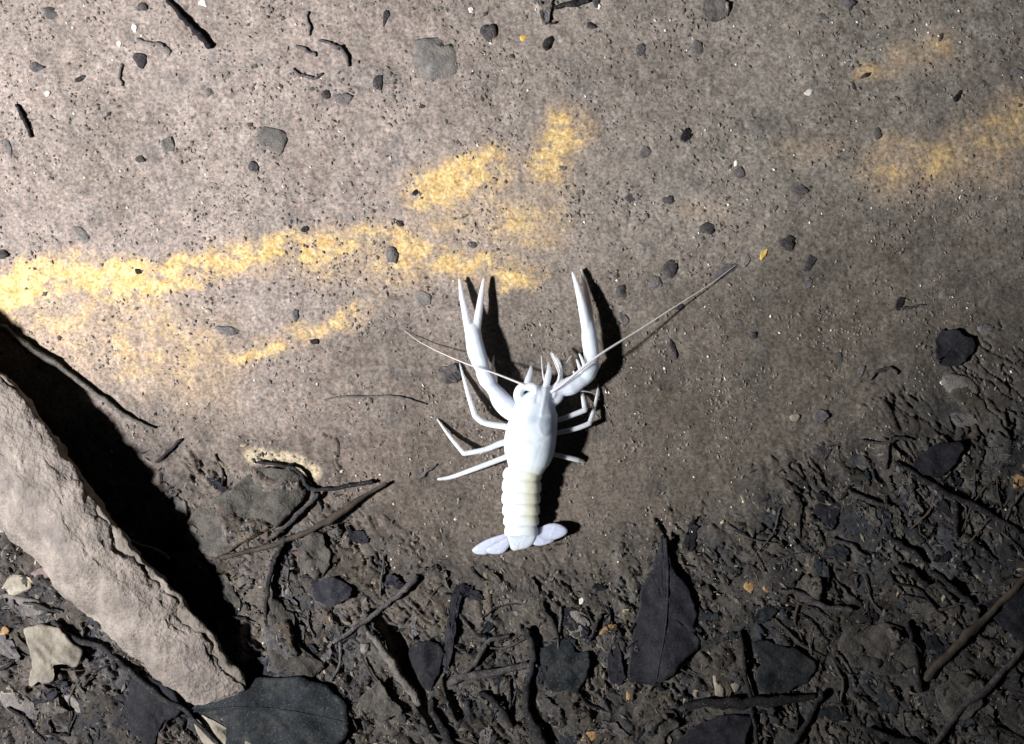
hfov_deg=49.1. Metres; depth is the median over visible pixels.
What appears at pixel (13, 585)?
stone
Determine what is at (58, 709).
leaf scrap
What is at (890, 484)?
leaf scrap
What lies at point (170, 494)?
leaf scrap
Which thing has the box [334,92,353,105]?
mud flake
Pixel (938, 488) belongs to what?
twig
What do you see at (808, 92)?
quartz grain
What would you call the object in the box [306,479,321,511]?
twig
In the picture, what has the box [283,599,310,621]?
leaf scrap
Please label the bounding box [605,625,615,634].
leaf scrap
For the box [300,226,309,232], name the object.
pebble
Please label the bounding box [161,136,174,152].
mud flake
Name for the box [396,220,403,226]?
pebble
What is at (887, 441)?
twig
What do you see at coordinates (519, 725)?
twig
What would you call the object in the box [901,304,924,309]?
twig
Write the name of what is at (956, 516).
twig
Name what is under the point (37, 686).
leaf scrap
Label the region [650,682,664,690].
leaf scrap
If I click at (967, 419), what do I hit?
stone
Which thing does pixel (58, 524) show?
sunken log
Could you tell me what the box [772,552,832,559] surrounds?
twig
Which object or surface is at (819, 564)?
leaf scrap
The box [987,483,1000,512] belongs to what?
leaf scrap
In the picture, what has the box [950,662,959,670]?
leaf scrap
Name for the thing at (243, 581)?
leaf scrap
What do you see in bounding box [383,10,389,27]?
leaf scrap
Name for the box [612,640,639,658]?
leaf scrap
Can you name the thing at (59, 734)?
twig
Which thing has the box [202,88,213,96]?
pebble
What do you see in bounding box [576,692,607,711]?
twig
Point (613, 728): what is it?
leaf scrap
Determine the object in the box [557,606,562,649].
twig
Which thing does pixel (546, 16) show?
leaf
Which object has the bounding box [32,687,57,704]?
leaf scrap
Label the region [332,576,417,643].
twig
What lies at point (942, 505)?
leaf scrap
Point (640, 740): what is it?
leaf scrap
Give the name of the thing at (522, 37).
quartz grain
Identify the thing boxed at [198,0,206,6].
quartz grain
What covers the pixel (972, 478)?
leaf scrap
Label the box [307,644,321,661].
leaf scrap
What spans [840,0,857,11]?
pebble
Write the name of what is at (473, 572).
twig
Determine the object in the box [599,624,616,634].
leaf scrap
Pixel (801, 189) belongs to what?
pebble
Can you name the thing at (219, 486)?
leaf scrap
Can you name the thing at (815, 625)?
twig
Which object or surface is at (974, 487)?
twig
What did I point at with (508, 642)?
leaf scrap
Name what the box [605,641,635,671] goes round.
twig
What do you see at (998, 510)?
twig
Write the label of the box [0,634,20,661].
leaf scrap
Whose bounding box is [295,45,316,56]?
twig
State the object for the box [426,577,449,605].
twig
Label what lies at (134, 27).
quartz grain
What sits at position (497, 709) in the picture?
twig
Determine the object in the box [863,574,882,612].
twig
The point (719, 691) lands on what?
seed husk
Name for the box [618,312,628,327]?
leaf scrap
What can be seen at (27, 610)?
stone
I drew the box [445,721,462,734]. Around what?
leaf scrap
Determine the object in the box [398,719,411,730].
leaf scrap
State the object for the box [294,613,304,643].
leaf scrap
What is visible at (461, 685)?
leaf scrap
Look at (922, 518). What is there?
twig
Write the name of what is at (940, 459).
leaf
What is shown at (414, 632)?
leaf scrap
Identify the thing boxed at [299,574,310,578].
twig
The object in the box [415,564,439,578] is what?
leaf scrap
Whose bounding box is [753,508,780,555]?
twig
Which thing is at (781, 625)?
twig
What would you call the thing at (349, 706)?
twig
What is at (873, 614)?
leaf scrap
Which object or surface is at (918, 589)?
twig
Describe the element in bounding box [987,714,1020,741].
twig
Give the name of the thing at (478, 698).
leaf scrap
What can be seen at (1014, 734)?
twig
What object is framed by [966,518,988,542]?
twig
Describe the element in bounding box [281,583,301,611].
leaf scrap
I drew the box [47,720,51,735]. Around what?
twig
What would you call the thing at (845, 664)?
twig
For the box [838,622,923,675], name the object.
leaf
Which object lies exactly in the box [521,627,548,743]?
stick
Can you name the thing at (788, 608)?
leaf scrap
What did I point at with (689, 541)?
leaf scrap
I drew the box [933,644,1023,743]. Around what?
twig
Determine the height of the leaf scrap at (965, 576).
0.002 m
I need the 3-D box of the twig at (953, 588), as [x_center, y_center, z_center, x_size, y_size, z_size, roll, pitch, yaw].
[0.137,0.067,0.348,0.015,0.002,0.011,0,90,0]
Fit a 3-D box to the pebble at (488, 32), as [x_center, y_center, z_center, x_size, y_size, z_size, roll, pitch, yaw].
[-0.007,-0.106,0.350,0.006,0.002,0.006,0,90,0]
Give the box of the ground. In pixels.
[0,0,1023,743]
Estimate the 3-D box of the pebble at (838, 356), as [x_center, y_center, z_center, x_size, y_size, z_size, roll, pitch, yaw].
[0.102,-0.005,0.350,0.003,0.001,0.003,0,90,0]
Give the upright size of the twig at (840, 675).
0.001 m
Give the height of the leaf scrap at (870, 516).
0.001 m
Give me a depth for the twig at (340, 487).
0.35 m
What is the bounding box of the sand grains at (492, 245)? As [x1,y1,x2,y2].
[0,1,1022,736]
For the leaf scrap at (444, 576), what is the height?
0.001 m
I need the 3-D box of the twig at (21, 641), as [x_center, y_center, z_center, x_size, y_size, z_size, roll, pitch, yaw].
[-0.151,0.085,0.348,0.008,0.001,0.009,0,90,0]
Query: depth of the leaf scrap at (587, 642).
0.35 m
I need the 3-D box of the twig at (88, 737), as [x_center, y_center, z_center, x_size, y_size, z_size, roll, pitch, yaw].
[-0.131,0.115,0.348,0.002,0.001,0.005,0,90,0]
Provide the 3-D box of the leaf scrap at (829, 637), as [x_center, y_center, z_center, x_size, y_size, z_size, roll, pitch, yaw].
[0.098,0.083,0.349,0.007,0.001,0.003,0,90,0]
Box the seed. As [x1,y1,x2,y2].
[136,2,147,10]
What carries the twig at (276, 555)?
on the ground
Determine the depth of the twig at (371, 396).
0.35 m
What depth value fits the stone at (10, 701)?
0.35 m
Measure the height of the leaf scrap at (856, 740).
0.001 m
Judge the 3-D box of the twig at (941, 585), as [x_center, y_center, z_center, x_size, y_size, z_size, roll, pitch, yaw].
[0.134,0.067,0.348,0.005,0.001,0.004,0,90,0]
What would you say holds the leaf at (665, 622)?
on the ground
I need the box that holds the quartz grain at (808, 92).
[804,89,813,95]
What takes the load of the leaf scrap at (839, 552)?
on the ground
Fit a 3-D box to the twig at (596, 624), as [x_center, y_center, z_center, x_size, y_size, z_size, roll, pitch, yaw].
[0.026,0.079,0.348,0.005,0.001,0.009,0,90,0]
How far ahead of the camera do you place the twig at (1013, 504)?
0.35 m
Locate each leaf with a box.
[24,624,82,686]
[127,675,180,743]
[190,676,348,743]
[194,714,250,743]
[266,599,324,676]
[298,532,330,576]
[311,577,352,606]
[408,640,444,699]
[438,364,461,383]
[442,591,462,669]
[534,0,552,24]
[536,638,590,692]
[607,642,625,685]
[627,535,699,683]
[641,709,679,743]
[675,714,751,743]
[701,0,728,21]
[752,640,816,692]
[793,574,821,604]
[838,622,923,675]
[913,441,964,477]
[935,328,975,366]
[935,669,983,721]
[985,586,1023,642]
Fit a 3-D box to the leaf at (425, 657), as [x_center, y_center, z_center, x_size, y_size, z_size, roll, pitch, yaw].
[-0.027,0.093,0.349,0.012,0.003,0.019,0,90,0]
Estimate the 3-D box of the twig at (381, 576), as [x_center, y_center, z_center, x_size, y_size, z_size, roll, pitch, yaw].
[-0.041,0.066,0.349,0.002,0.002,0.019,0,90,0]
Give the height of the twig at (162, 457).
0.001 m
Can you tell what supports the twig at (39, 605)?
on the ground
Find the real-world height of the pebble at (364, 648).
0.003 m
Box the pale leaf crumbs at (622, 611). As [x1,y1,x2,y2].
[0,443,1023,743]
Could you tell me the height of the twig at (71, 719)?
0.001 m
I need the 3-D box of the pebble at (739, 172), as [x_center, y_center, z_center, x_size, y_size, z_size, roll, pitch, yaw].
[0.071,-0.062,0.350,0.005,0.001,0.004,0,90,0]
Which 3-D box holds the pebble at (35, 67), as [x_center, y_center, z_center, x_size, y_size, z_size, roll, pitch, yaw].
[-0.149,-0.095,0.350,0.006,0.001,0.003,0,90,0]
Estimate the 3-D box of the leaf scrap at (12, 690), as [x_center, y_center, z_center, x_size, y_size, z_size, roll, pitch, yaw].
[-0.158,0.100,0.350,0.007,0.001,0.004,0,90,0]
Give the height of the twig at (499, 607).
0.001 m
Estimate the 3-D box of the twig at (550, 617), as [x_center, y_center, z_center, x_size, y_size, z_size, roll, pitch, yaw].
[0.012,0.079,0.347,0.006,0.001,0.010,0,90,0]
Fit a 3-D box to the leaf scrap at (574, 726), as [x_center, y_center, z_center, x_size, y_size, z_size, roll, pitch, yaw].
[0.020,0.111,0.349,0.012,0.001,0.007,0,90,0]
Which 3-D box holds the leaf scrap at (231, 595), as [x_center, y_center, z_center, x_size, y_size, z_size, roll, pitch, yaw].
[-0.088,0.069,0.349,0.007,0.001,0.012,0,90,0]
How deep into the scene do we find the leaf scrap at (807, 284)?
0.35 m
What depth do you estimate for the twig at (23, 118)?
0.35 m
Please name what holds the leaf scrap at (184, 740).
on the ground
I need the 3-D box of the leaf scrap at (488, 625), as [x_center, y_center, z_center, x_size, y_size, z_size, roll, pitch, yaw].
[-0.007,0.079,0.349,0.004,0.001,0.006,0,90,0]
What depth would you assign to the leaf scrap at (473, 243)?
0.35 m
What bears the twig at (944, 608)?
on the ground
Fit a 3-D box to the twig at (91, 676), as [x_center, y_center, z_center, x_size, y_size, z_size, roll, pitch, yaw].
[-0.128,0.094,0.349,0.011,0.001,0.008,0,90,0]
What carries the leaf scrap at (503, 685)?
on the ground
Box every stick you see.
[366,631,421,705]
[447,661,538,686]
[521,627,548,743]
[683,693,816,710]
[923,575,1023,681]
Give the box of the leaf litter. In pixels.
[0,441,1023,743]
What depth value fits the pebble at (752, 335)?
0.35 m
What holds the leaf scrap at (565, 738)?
on the ground
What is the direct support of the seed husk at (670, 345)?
on the ground
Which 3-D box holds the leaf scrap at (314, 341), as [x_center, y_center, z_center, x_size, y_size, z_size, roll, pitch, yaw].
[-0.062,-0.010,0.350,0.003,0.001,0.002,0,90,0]
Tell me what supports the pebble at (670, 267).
on the ground
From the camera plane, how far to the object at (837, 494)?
0.35 m
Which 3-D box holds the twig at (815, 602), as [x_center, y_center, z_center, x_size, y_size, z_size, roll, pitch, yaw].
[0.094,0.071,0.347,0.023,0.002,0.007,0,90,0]
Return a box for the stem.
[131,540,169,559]
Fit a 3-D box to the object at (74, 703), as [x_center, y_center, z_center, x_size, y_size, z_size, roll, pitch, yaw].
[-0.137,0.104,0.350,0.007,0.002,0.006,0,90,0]
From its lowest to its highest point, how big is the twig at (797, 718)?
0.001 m
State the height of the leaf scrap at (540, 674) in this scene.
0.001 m
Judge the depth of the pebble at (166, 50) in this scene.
0.35 m
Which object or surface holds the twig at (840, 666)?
on the ground
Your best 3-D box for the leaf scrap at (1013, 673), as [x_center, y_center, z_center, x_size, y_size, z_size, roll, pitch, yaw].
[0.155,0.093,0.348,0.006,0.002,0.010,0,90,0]
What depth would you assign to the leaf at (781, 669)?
0.35 m
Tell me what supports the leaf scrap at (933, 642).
on the ground
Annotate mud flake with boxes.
[72,225,90,242]
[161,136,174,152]
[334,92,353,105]
[415,290,430,305]
[741,253,750,266]
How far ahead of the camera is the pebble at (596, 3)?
0.35 m
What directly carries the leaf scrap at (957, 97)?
on the ground
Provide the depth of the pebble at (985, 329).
0.35 m
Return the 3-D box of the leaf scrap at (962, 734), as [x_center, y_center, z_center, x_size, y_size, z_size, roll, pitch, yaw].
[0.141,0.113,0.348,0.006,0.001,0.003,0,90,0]
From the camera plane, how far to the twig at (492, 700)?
0.35 m
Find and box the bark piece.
[31,567,47,578]
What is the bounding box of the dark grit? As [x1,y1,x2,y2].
[0,0,1021,728]
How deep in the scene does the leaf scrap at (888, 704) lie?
0.35 m
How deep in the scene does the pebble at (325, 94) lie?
0.35 m
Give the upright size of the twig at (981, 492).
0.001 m
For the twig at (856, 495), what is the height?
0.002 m
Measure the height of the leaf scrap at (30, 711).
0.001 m
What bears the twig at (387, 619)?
on the ground
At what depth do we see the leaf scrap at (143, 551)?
0.35 m
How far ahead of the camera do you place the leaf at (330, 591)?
0.35 m
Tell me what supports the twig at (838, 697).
on the ground
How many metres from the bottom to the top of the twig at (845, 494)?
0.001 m
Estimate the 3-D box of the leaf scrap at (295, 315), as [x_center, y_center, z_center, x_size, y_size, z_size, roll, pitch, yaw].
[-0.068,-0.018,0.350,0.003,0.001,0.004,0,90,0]
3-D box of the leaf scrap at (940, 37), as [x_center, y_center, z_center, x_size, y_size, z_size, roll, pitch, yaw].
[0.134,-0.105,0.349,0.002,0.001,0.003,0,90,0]
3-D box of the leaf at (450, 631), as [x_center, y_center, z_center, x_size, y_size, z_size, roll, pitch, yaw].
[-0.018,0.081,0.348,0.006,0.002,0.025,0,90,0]
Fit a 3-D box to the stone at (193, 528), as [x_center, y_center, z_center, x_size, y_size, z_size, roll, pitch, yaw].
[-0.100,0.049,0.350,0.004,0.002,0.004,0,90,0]
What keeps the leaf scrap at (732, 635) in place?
on the ground
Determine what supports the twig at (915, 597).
on the ground
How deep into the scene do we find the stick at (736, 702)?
0.35 m
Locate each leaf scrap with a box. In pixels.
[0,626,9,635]
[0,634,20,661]
[1,684,16,694]
[2,600,26,618]
[4,139,11,158]
[23,696,38,719]
[28,683,43,689]
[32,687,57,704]
[33,727,40,739]
[37,684,67,714]
[56,678,71,692]
[71,683,90,702]
[75,75,85,81]
[89,728,98,736]
[106,690,118,696]
[135,155,144,162]
[135,269,141,273]
[140,541,156,555]
[158,489,179,500]
[180,729,192,743]
[206,476,226,492]
[218,585,228,604]
[219,574,240,611]
[229,575,252,587]
[245,664,270,676]
[248,160,258,171]
[251,656,284,674]
[253,610,263,616]
[270,559,276,574]
[273,577,304,596]
[277,543,287,565]
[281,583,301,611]
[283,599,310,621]
[293,309,298,321]
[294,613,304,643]
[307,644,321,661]
[309,339,318,343]
[319,641,331,663]
[332,526,342,541]
[338,625,343,634]
[341,628,356,642]
[346,526,368,543]
[379,575,387,585]
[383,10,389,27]
[384,574,403,589]
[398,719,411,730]
[408,610,418,641]
[412,189,419,195]
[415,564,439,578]
[441,571,449,588]
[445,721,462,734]
[446,675,474,691]
[450,674,476,691]
[452,584,484,600]
[467,241,477,246]
[469,691,487,704]
[478,728,500,743]
[479,727,492,743]
[481,615,494,632]
[482,566,508,592]
[493,675,507,687]
[498,639,516,653]
[498,677,507,696]
[515,728,534,743]
[516,699,533,724]
[527,576,540,610]
[530,704,543,724]
[532,657,546,684]
[558,607,589,636]
[558,730,581,743]
[559,717,596,736]
[565,634,575,646]
[580,636,594,647]
[581,728,598,743]
[588,728,605,733]
[592,582,606,590]
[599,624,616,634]
[601,721,629,739]
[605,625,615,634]
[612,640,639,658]
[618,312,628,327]
[624,671,636,683]
[626,691,629,700]
[630,729,644,743]
[636,43,645,55]
[637,146,651,157]
[646,541,657,564]
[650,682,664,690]
[674,304,684,310]
[675,702,681,719]
[680,127,692,141]
[683,517,698,551]
[696,607,722,627]
[712,578,728,585]
[713,263,737,281]
[726,632,736,640]
[729,319,741,324]
[731,568,740,576]
[744,581,753,593]
[754,606,777,623]
[776,606,791,610]
[788,634,800,642]
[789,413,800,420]
[803,254,816,271]
[803,279,812,288]
[806,522,819,534]
[809,530,822,545]
[813,492,839,529]
[813,551,829,589]
[815,705,848,722]
[817,634,836,642]
[823,544,848,562]
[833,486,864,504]
[852,729,861,743]
[855,506,863,516]
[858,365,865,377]
[858,502,880,532]
[861,72,870,78]
[863,468,870,485]
[869,609,877,620]
[872,714,884,743]
[877,683,899,715]
[885,476,895,490]
[889,505,902,525]
[891,515,905,540]
[895,297,905,310]
[897,712,928,730]
[898,472,912,484]
[899,486,923,513]
[903,525,932,541]
[906,600,945,622]
[925,636,953,665]
[930,716,943,725]
[933,551,951,562]
[936,499,953,520]
[937,671,947,681]
[938,33,942,41]
[941,644,949,653]
[949,511,964,535]
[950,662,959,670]
[953,89,962,101]
[953,470,961,485]
[954,559,968,576]
[956,573,977,582]
[957,732,975,738]
[959,522,971,548]
[963,546,972,560]
[969,472,980,484]
[976,703,994,718]
[980,502,994,512]
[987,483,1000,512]
[1001,584,1009,593]
[1001,657,1020,688]
[1005,506,1018,539]
[1010,67,1023,75]
[1013,474,1023,487]
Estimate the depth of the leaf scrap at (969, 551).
0.35 m
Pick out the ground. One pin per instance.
(84, 282)
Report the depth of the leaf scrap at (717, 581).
0.35 m
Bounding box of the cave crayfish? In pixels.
[405,266,733,554]
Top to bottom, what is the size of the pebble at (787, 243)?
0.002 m
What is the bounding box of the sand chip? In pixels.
[760,249,767,259]
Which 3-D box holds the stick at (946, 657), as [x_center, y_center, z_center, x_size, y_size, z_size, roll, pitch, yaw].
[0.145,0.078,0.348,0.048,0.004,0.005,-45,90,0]
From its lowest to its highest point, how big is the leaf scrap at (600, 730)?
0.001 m
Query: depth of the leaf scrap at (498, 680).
0.35 m
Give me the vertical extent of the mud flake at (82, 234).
0.001 m
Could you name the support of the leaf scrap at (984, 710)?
on the ground
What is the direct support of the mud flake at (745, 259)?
on the ground
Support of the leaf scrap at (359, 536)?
on the ground
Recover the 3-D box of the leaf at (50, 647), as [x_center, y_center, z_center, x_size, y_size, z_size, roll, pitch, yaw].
[-0.142,0.088,0.347,0.018,0.003,0.020,0,90,0]
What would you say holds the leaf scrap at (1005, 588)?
on the ground
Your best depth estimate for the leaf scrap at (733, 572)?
0.35 m
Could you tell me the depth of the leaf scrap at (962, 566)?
0.35 m
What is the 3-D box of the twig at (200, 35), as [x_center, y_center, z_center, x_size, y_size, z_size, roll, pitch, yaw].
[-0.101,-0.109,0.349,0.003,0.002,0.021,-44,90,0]
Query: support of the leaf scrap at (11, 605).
on the stone at (27, 610)
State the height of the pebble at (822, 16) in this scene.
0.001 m
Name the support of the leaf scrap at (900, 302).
on the ground
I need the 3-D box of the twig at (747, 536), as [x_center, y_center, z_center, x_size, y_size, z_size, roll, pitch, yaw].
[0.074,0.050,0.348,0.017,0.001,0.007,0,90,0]
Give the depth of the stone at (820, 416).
0.35 m
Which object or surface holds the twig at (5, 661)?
on the ground
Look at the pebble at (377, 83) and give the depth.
0.35 m
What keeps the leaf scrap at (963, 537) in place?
on the ground
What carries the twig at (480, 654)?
on the ground
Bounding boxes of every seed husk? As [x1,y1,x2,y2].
[666,340,677,359]
[713,676,724,698]
[730,682,739,691]
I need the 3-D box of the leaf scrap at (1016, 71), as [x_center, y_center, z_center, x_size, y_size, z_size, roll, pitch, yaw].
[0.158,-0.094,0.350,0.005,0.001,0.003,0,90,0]
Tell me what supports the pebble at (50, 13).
on the ground
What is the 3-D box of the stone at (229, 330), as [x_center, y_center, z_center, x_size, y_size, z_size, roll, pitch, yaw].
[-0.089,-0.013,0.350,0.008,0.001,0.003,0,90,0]
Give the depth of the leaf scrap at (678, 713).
0.35 m
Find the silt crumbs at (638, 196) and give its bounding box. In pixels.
[0,0,1023,743]
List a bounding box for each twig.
[0,324,153,428]
[0,659,11,663]
[0,659,14,670]
[7,707,45,741]
[13,633,28,648]
[15,104,31,137]
[22,602,59,613]
[43,732,69,736]
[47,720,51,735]
[51,620,220,743]
[55,668,83,670]
[67,716,72,733]
[68,679,79,720]
[79,623,84,638]
[83,662,116,687]
[86,733,92,743]
[118,63,123,85]
[136,37,164,48]
[155,439,181,462]
[165,0,211,48]
[214,454,223,493]
[220,482,387,559]
[232,616,250,623]
[247,642,263,651]
[257,461,372,491]
[264,493,319,543]
[264,536,285,623]
[276,537,288,585]
[292,68,322,79]
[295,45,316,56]
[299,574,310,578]
[305,11,311,35]
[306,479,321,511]
[307,612,313,637]
[318,39,349,66]
[324,395,425,404]
[330,640,341,681]
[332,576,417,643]
[339,689,368,725]
[348,710,356,718]
[348,715,356,729]
[362,658,396,700]
[379,555,384,614]
[381,612,413,629]
[418,464,436,478]
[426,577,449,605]
[428,699,454,743]
[436,734,473,743]
[461,634,509,673]
[470,566,485,580]
[474,632,488,640]
[477,691,513,727]
[479,638,525,649]
[482,603,520,618]
[491,694,502,721]
[507,723,527,727]
[508,676,511,714]
[509,655,516,709]
[540,12,555,24]
[542,611,559,640]
[544,697,556,705]
[554,0,589,8]
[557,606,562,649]
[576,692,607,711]
[588,614,602,641]
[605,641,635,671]
[678,667,701,677]
[681,690,689,700]
[682,561,724,568]
[723,522,777,543]
[738,631,752,696]
[750,707,758,743]
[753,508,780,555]
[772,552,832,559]
[774,618,823,656]
[778,588,852,611]
[789,596,836,622]
[791,690,824,743]
[792,692,798,734]
[793,604,802,641]
[798,613,828,642]
[799,513,809,552]
[808,638,812,655]
[809,514,819,521]
[818,491,829,502]
[830,537,866,556]
[832,659,844,708]
[834,657,857,675]
[835,691,842,712]
[836,654,854,688]
[838,485,850,500]
[848,489,890,506]
[851,700,860,723]
[859,436,912,445]
[859,696,874,704]
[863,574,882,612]
[865,727,920,743]
[867,596,870,627]
[868,366,897,380]
[884,436,892,469]
[885,533,926,564]
[893,461,1021,534]
[893,581,940,613]
[896,563,928,585]
[900,594,932,606]
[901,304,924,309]
[902,711,909,736]
[905,620,922,692]
[910,507,931,529]
[918,524,927,541]
[929,570,974,605]
[930,603,962,614]
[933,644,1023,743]
[936,581,948,591]
[952,501,960,538]
[961,481,989,532]
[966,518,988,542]
[968,592,981,596]
[971,470,975,499]
[982,500,1008,522]
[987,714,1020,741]
[987,725,1023,741]
[996,476,1004,532]
[1001,531,1023,558]
[1002,489,1023,531]
[1004,575,1018,579]
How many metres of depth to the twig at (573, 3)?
0.35 m
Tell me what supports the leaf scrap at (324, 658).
on the ground
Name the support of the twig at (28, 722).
on the ground
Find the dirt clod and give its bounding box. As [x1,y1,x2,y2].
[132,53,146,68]
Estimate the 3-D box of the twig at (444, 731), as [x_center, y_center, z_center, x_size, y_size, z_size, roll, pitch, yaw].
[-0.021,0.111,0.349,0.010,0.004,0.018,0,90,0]
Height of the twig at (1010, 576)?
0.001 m
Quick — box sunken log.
[0,373,246,705]
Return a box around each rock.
[181,467,307,556]
[354,680,402,721]
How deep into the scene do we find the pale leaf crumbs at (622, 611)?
0.35 m
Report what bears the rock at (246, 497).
on the ground
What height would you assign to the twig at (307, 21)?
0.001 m
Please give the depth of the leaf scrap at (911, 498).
0.35 m
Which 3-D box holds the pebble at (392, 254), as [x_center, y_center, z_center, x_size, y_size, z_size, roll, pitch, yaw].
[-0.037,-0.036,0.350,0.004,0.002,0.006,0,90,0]
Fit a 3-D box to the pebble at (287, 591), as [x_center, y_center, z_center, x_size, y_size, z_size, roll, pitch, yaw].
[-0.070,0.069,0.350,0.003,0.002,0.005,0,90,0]
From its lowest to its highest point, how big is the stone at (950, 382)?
0.001 m
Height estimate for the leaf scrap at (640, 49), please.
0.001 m
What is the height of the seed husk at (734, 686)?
0.002 m
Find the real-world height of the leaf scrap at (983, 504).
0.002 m
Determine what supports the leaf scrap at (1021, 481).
on the ground
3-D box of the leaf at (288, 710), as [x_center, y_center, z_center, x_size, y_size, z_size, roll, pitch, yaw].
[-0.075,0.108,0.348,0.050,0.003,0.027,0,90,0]
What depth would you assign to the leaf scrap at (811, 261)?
0.35 m
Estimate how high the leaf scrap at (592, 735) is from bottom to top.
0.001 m
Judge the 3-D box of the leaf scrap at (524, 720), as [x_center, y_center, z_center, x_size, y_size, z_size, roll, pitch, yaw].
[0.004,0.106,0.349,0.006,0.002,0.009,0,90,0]
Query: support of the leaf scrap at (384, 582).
on the ground
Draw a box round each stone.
[0,594,43,617]
[0,692,23,712]
[1,574,32,594]
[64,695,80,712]
[170,496,187,517]
[186,523,197,532]
[215,326,237,335]
[255,126,287,154]
[413,37,457,81]
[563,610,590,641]
[812,409,832,425]
[941,373,980,394]
[950,411,977,428]
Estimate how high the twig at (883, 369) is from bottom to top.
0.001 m
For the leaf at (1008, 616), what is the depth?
0.35 m
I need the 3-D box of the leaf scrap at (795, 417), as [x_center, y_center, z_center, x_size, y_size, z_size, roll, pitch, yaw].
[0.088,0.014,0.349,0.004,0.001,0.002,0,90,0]
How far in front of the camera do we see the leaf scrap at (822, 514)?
0.35 m
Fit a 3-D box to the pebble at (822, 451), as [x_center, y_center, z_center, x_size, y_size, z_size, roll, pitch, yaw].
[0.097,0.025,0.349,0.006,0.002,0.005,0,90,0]
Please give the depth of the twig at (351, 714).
0.35 m
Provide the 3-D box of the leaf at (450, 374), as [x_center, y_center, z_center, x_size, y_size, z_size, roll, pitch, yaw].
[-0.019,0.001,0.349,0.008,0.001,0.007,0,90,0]
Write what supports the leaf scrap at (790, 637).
on the ground
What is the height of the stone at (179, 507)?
0.002 m
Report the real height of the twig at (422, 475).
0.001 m
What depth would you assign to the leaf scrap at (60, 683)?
0.35 m
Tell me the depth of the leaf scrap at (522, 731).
0.35 m
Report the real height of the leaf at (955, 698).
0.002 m
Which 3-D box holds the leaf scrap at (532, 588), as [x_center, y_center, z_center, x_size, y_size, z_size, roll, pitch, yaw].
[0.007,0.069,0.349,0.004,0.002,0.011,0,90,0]
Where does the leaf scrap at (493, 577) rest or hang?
on the ground
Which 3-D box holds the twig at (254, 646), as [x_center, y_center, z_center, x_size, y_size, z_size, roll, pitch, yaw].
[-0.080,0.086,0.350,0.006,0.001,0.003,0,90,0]
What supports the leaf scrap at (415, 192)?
on the ground
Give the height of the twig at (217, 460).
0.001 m
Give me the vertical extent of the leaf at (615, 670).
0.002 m
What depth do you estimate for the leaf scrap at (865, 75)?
0.35 m
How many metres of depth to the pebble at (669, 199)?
0.35 m
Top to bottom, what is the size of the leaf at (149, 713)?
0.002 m
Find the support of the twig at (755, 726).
on the ground
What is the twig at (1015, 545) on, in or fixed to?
on the ground
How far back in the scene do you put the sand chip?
0.35 m
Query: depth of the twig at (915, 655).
0.35 m
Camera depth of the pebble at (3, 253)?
0.35 m
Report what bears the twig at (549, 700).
on the ground
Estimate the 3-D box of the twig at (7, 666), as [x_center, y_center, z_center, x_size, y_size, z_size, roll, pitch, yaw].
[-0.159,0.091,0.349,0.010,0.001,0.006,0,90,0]
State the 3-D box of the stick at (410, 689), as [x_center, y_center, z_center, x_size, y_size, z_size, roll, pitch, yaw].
[-0.036,0.092,0.348,0.004,0.004,0.029,-33,90,0]
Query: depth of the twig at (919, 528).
0.35 m
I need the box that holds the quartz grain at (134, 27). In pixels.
[132,23,136,31]
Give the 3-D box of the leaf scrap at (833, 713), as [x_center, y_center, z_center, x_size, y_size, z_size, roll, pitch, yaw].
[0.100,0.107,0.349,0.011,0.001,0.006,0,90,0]
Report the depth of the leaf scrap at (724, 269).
0.35 m
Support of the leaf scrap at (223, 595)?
on the ground
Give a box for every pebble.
[0,249,8,258]
[29,62,44,71]
[42,7,57,19]
[161,43,170,53]
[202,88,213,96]
[282,588,290,597]
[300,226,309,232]
[321,90,329,98]
[360,643,369,653]
[372,75,382,89]
[386,246,398,263]
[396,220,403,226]
[480,24,496,41]
[542,36,554,50]
[587,22,595,28]
[592,0,600,8]
[616,285,626,296]
[624,194,634,201]
[648,276,662,287]
[662,195,674,204]
[662,259,678,277]
[693,40,702,54]
[699,222,714,233]
[732,166,745,178]
[749,332,756,339]
[779,235,795,251]
[792,184,808,194]
[813,444,831,458]
[816,13,828,19]
[834,352,842,361]
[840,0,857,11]
[873,127,881,139]
[977,324,994,335]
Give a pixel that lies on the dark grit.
(702, 238)
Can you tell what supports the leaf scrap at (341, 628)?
on the ground
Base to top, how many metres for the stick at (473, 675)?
0.003 m
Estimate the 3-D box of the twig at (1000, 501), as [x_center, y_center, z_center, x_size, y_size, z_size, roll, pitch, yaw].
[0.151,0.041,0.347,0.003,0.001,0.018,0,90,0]
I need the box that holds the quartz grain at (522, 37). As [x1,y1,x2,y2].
[520,35,526,40]
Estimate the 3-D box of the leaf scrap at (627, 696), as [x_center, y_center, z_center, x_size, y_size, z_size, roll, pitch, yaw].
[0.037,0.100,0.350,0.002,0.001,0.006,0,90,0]
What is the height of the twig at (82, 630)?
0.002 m
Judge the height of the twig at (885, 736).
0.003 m
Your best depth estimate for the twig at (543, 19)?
0.35 m
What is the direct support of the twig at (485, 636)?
on the ground
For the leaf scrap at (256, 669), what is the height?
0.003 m
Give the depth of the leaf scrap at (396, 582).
0.35 m
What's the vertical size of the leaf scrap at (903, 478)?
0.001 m
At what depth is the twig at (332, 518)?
0.35 m
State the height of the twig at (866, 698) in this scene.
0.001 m
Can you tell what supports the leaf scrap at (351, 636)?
on the ground

